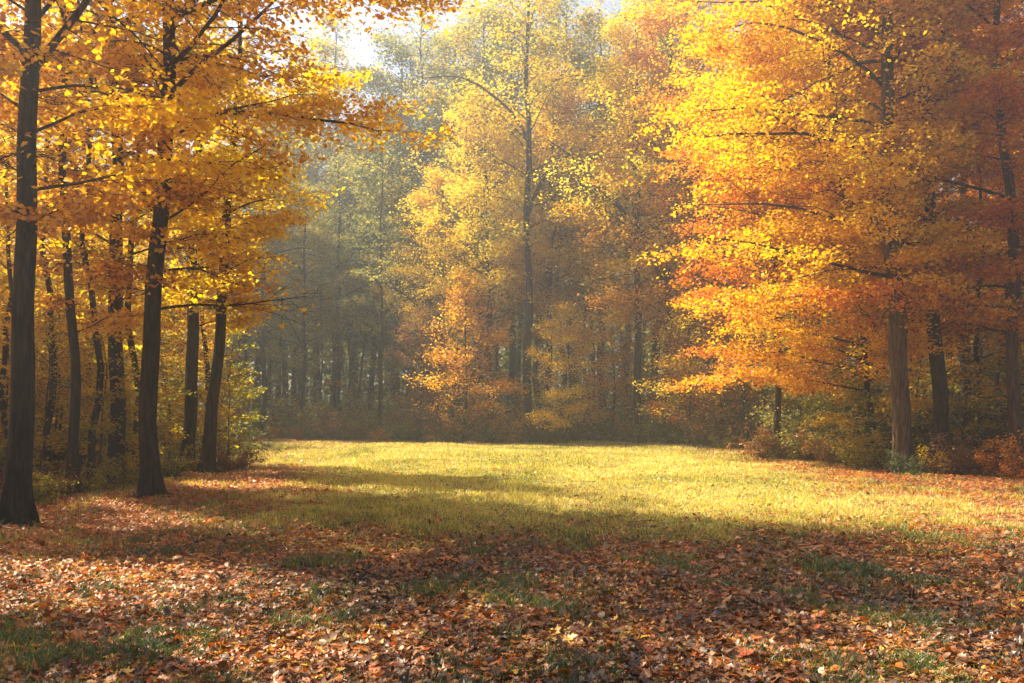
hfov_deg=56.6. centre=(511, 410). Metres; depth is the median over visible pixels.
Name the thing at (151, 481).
autumn tree
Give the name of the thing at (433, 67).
autumn tree
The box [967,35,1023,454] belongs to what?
autumn tree
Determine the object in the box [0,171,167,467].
autumn tree
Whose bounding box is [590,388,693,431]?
shrub
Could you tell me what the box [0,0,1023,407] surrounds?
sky
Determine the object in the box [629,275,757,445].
autumn tree
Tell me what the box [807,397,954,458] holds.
shrub
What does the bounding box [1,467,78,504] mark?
shrub
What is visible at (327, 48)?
autumn tree
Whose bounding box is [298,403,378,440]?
shrub
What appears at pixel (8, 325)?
autumn tree
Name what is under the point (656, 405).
autumn tree
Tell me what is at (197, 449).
shrub
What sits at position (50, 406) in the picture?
autumn tree
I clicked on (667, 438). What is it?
shrub
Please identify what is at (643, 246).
autumn tree
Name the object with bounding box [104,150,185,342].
autumn tree
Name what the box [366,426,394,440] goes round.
shrub
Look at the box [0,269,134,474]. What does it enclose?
autumn tree
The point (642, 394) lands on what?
shrub
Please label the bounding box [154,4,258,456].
autumn tree
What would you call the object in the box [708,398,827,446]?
shrub
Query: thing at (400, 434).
shrub
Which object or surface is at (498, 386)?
autumn tree
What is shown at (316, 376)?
autumn tree
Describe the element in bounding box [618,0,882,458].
autumn tree
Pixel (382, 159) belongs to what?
autumn tree
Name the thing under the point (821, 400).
autumn tree
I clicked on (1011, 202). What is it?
autumn tree
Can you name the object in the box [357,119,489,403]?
autumn tree
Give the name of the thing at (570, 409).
autumn tree
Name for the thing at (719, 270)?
autumn tree
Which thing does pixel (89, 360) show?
autumn tree
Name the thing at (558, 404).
shrub
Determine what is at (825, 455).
shrub
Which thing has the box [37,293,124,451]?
autumn tree
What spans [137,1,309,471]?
autumn tree
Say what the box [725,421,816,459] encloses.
shrub
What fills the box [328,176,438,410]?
autumn tree
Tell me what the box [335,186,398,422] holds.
autumn tree
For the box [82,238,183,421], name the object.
autumn tree
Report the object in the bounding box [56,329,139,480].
autumn tree
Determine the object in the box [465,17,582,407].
autumn tree
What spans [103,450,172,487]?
shrub
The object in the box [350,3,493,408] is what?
autumn tree
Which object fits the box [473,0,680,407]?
autumn tree
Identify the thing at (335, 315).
autumn tree
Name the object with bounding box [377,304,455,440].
autumn tree
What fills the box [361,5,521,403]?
autumn tree
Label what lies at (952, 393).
autumn tree
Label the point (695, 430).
shrub
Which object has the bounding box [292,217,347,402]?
autumn tree
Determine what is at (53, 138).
autumn tree
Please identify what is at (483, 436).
shrub
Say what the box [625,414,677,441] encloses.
shrub
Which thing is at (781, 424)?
shrub
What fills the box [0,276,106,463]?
autumn tree
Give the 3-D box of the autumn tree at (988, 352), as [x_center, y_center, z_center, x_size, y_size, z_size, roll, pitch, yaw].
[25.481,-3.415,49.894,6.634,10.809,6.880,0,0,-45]
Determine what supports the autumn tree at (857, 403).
on the ground at (550, 481)
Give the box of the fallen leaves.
[0,437,1023,682]
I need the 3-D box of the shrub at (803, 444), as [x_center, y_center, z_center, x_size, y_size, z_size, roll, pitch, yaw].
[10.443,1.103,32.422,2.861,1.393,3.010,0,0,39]
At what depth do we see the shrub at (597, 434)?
51.57 m
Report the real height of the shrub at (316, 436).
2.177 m
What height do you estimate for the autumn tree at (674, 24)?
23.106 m
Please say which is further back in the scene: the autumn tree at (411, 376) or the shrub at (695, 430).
the autumn tree at (411, 376)
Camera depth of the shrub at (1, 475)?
17.85 m
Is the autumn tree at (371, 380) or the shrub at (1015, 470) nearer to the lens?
the shrub at (1015, 470)
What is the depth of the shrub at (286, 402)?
61.37 m
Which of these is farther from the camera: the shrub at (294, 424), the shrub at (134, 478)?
the shrub at (294, 424)
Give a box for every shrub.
[0,402,89,473]
[0,464,85,498]
[0,466,3,497]
[1,405,132,467]
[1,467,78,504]
[44,414,133,459]
[56,454,138,491]
[80,406,181,456]
[81,455,136,478]
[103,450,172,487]
[157,402,286,458]
[159,451,200,470]
[160,444,202,477]
[174,404,273,453]
[177,449,226,469]
[178,389,284,424]
[198,374,318,437]
[216,440,265,470]
[227,402,291,436]
[247,390,335,436]
[251,416,291,438]
[259,388,362,437]
[260,405,325,438]
[282,425,313,439]
[297,375,398,437]
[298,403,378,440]
[299,408,335,438]
[310,390,422,432]
[339,400,400,438]
[341,421,378,439]
[360,371,471,433]
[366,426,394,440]
[367,389,452,436]
[374,411,432,440]
[380,396,450,440]
[409,385,519,436]
[411,407,497,442]
[421,424,459,441]
[454,413,513,441]
[462,388,554,434]
[466,400,540,440]
[484,379,568,431]
[498,406,580,442]
[508,418,551,442]
[517,384,623,434]
[535,389,646,429]
[547,410,608,441]
[548,399,631,440]
[564,375,683,435]
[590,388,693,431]
[608,382,739,434]
[618,394,733,444]
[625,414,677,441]
[643,379,767,439]
[663,403,751,446]
[691,380,808,440]
[707,423,748,448]
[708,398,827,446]
[719,416,771,444]
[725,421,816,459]
[726,390,808,434]
[731,402,845,441]
[752,417,804,446]
[755,405,837,461]
[757,370,848,418]
[768,387,889,422]
[774,423,871,461]
[781,402,876,437]
[789,401,912,455]
[790,410,862,453]
[801,430,869,463]
[803,388,932,440]
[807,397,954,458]
[817,428,891,468]
[858,406,957,452]
[881,390,1005,462]
[881,449,929,474]
[915,403,1006,451]
[915,443,949,473]
[917,396,1023,458]
[918,431,1023,477]
[967,388,1023,453]
[968,430,1023,478]
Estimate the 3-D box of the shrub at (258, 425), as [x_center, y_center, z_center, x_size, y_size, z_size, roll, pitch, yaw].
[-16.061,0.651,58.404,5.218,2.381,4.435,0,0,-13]
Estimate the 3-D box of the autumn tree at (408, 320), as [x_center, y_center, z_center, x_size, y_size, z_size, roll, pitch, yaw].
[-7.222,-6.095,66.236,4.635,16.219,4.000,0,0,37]
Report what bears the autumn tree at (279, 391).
on the ground at (550, 481)
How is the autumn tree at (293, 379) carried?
on the ground at (550, 481)
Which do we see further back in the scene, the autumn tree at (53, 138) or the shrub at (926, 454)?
the autumn tree at (53, 138)
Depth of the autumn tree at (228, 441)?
29.27 m
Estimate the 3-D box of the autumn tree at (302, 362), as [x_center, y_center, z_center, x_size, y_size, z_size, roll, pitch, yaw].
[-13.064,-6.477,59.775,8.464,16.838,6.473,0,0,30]
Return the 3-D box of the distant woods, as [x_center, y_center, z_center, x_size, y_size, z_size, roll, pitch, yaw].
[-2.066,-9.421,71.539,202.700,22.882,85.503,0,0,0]
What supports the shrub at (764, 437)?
on the ground at (550, 481)
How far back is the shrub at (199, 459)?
27.63 m
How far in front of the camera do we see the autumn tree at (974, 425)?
28.18 m
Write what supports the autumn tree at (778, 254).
on the ground at (550, 481)
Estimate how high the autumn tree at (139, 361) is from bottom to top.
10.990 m
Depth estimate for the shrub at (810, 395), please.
49.72 m
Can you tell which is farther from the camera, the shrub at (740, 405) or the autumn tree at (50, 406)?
the shrub at (740, 405)
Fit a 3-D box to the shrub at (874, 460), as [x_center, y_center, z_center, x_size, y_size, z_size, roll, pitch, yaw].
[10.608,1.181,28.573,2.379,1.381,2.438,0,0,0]
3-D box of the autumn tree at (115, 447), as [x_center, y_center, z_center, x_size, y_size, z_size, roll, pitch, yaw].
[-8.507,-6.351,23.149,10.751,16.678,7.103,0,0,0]
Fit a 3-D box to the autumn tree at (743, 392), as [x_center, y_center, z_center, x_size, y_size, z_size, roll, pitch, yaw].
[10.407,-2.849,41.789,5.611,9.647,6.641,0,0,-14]
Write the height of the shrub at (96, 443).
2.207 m
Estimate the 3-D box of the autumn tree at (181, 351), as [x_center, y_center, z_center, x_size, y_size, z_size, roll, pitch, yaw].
[-22.304,-11.808,63.241,13.901,27.652,10.631,0,0,-3]
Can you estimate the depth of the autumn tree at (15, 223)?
35.85 m
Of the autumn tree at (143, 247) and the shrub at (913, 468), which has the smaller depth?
the shrub at (913, 468)
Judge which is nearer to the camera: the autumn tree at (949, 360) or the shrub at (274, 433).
the autumn tree at (949, 360)
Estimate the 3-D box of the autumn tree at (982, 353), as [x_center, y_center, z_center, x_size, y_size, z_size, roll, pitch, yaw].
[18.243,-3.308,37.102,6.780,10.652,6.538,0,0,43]
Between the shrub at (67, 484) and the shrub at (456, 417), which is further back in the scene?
the shrub at (456, 417)
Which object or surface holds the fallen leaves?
on the ground at (550, 481)
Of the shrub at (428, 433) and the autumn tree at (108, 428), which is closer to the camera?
the autumn tree at (108, 428)
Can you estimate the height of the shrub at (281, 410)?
4.600 m
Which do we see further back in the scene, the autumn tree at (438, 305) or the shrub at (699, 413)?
the autumn tree at (438, 305)
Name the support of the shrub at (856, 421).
on the ground at (550, 481)
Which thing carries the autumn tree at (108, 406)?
on the ground at (550, 481)
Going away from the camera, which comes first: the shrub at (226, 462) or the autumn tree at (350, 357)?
the shrub at (226, 462)
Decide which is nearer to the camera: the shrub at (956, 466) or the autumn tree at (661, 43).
the shrub at (956, 466)
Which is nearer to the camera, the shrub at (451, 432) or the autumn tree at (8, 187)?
the autumn tree at (8, 187)
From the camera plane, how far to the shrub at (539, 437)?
50.92 m
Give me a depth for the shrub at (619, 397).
59.07 m
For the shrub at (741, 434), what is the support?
on the ground at (550, 481)
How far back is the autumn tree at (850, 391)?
30.77 m
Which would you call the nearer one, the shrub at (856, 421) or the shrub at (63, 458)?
the shrub at (63, 458)
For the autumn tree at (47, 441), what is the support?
on the ground at (550, 481)
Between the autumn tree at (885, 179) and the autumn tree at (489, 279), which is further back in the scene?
the autumn tree at (489, 279)
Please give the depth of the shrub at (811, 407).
37.02 m
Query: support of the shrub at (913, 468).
on the ground at (550, 481)
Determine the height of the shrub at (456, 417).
4.768 m
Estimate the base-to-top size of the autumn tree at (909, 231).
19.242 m
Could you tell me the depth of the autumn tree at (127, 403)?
21.90 m
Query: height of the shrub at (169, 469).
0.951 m
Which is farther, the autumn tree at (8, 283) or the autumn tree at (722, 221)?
the autumn tree at (722, 221)
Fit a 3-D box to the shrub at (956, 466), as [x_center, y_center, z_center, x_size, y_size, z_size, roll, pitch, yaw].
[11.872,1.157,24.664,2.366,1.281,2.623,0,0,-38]
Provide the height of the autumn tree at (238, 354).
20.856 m
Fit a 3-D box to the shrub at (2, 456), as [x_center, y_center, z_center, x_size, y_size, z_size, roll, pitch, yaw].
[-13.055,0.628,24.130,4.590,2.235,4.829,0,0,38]
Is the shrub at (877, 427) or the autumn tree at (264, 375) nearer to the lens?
the shrub at (877, 427)
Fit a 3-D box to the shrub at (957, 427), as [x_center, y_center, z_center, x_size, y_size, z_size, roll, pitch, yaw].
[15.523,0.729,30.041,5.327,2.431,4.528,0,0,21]
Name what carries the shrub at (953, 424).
on the ground at (550, 481)
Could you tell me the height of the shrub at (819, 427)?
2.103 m
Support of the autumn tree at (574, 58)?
on the ground at (550, 481)
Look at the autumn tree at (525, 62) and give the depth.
51.52 m
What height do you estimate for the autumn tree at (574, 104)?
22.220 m
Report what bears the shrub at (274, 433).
on the ground at (550, 481)
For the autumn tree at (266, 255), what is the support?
on the ground at (550, 481)
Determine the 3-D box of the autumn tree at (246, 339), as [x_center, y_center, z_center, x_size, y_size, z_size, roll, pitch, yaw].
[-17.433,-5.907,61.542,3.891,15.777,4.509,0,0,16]
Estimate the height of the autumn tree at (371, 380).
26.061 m
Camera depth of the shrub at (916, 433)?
32.97 m
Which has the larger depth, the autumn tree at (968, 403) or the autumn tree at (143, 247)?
the autumn tree at (143, 247)
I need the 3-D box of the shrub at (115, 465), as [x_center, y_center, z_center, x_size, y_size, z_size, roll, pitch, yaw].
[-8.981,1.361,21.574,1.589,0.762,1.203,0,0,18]
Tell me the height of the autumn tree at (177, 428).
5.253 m
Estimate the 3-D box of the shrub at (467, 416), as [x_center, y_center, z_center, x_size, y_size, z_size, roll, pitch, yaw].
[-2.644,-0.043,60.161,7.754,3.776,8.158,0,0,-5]
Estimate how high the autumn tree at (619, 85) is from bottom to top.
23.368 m
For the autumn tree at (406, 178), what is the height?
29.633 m
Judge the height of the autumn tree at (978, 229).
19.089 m
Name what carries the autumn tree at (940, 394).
on the ground at (550, 481)
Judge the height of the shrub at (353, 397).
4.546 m
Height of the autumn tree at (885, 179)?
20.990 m
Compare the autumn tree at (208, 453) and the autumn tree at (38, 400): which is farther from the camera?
the autumn tree at (208, 453)
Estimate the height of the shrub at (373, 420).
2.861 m
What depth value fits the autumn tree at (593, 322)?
55.76 m
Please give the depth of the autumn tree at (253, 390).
31.16 m
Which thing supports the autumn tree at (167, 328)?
on the ground at (550, 481)
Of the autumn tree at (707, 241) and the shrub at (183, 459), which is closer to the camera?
the shrub at (183, 459)
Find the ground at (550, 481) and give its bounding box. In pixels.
[0,435,1023,682]
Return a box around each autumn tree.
[0,0,175,485]
[0,0,295,494]
[0,0,360,527]
[0,0,382,485]
[0,0,480,498]
[0,1,107,480]
[0,2,101,480]
[0,81,16,316]
[0,101,104,393]
[0,138,87,410]
[0,148,210,460]
[0,166,70,393]
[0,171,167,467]
[0,172,14,396]
[0,232,44,441]
[0,263,94,433]
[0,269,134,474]
[0,270,81,456]
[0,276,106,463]
[0,307,109,482]
[1,26,170,298]
[5,286,130,470]
[34,221,183,422]
[35,273,139,447]
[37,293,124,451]
[53,0,215,470]
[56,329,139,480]
[80,347,168,472]
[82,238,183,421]
[96,297,206,452]
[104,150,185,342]
[110,31,266,421]
[124,311,204,459]
[126,265,258,447]
[135,212,198,343]
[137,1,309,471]
[144,0,345,473]
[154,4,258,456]
[169,329,267,460]
[170,129,290,399]
[183,95,319,411]
[197,177,287,409]
[200,362,261,454]
[210,206,272,406]
[235,152,350,438]
[241,197,306,400]
[242,122,320,399]
[247,178,355,437]
[249,101,352,406]
[250,26,359,405]
[259,155,391,423]
[260,0,401,416]
[271,118,396,417]
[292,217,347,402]
[298,20,495,408]
[311,92,443,422]
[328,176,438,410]
[332,101,484,406]
[332,135,420,431]
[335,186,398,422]
[340,105,418,409]
[345,12,534,409]
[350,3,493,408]
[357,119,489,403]
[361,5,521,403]
[370,162,508,425]
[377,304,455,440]
[386,0,596,422]
[386,223,436,403]
[389,73,561,439]
[393,0,600,415]
[401,0,645,442]
[403,262,532,442]
[446,0,653,406]
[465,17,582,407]
[470,45,634,435]
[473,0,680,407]
[507,68,602,426]
[513,0,709,444]
[522,298,615,443]
[542,111,630,439]
[556,158,624,415]
[557,0,758,402]
[561,0,753,444]
[563,15,650,405]
[564,284,660,441]
[574,0,720,407]
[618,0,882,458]
[618,0,1023,461]
[624,57,717,433]
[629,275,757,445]
[632,0,1023,473]
[635,0,1023,468]
[639,255,764,444]
[653,63,830,409]
[654,16,800,403]
[661,42,764,445]
[679,45,771,436]
[689,239,817,448]
[691,69,726,405]
[726,23,877,411]
[731,44,831,410]
[744,279,858,439]
[751,0,948,420]
[757,36,969,402]
[769,0,1023,432]
[769,0,1023,472]
[803,283,931,446]
[818,271,953,415]
[821,333,917,454]
[834,0,953,393]
[869,0,1023,280]
[875,329,965,449]
[901,34,1001,399]
[909,317,1004,425]
[911,201,1023,417]
[922,300,1023,447]
[937,1,1023,452]
[947,130,1023,433]
[951,301,1023,465]
[954,285,1023,411]
[957,58,1019,345]
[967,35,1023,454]
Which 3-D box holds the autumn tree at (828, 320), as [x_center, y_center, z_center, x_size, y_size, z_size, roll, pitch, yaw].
[18.109,-9.929,51.027,10.363,23.934,11.678,0,0,-17]
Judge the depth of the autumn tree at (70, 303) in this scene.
18.85 m
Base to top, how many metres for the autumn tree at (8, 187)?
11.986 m
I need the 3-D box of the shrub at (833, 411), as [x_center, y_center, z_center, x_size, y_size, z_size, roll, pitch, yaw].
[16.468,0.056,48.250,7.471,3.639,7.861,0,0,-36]
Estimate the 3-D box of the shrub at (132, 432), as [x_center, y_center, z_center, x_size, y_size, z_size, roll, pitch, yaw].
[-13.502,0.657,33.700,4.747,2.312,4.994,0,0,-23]
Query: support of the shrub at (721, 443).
on the ground at (550, 481)
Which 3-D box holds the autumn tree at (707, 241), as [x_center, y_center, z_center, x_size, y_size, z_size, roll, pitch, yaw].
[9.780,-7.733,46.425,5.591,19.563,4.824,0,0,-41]
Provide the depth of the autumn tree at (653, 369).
59.24 m
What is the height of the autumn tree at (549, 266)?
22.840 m
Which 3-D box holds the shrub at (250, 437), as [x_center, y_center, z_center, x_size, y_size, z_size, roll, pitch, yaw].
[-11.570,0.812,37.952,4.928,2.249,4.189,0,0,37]
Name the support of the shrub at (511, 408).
on the ground at (550, 481)
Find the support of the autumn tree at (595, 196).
on the ground at (550, 481)
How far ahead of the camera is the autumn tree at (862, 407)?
29.28 m
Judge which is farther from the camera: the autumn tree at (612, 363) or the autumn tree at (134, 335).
the autumn tree at (612, 363)
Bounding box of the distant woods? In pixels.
[100,157,1023,421]
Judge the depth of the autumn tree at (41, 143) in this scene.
33.00 m
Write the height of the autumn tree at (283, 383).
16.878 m
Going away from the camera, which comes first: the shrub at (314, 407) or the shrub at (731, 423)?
the shrub at (731, 423)
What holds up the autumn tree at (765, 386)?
on the ground at (550, 481)
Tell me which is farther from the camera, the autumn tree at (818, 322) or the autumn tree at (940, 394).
the autumn tree at (818, 322)
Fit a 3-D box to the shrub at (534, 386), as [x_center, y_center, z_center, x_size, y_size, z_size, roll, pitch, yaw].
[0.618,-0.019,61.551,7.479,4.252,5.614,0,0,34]
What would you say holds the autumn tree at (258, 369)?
on the ground at (550, 481)
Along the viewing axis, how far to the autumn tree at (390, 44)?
65.91 m
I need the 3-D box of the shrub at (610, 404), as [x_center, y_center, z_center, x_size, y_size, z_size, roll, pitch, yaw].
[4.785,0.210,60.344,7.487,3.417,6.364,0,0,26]
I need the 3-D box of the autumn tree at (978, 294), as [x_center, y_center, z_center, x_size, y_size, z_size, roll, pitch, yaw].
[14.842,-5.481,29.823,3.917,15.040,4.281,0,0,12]
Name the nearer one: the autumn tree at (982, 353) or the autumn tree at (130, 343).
the autumn tree at (130, 343)
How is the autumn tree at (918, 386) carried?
on the ground at (550, 481)
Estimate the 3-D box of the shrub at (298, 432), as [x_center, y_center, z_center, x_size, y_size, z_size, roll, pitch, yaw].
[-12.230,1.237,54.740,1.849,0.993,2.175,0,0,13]
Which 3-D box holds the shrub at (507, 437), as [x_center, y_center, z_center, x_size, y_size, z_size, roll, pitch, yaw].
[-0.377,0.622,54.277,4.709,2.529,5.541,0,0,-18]
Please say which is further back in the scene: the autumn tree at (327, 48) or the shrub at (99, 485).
the autumn tree at (327, 48)
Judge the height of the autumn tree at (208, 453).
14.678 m
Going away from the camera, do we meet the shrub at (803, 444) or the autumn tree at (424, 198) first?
the shrub at (803, 444)
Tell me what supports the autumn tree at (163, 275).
on the ground at (550, 481)
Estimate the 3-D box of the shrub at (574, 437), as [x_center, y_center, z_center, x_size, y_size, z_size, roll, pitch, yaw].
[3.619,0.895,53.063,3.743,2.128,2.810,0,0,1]
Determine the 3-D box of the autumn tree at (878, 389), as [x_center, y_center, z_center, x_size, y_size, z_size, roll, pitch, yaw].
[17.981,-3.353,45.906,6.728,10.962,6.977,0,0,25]
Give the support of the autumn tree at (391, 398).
on the ground at (550, 481)
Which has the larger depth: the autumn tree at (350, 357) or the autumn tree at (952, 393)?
the autumn tree at (350, 357)
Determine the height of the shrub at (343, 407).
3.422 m
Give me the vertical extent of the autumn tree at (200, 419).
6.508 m
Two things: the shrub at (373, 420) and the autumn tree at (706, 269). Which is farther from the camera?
the shrub at (373, 420)
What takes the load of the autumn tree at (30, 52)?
on the ground at (550, 481)
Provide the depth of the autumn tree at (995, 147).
33.06 m
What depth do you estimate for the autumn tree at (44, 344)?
28.34 m
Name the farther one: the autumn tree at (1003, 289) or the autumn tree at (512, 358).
the autumn tree at (512, 358)
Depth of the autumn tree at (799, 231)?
28.35 m
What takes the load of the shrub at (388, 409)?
on the ground at (550, 481)
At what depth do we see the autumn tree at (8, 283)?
25.29 m
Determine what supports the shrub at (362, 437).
on the ground at (550, 481)
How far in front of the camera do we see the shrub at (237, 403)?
61.13 m
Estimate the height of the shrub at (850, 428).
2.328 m
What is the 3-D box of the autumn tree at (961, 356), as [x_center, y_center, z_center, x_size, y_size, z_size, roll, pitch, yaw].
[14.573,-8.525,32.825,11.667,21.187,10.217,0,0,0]
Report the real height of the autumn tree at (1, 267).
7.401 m
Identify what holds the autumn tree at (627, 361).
on the ground at (550, 481)
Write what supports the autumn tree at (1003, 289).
on the ground at (550, 481)
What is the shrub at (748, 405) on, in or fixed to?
on the ground at (550, 481)
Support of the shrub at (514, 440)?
on the ground at (550, 481)
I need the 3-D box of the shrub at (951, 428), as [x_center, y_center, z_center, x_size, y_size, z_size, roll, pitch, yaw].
[13.864,0.662,31.129,3.792,2.872,5.052,0,0,-25]
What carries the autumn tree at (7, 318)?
on the ground at (550, 481)
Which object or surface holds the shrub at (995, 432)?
on the ground at (550, 481)
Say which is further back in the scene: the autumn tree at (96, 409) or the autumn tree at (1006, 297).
the autumn tree at (1006, 297)
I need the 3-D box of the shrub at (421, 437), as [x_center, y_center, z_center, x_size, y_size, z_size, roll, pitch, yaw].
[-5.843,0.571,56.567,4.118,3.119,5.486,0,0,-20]
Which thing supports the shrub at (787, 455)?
on the ground at (550, 481)

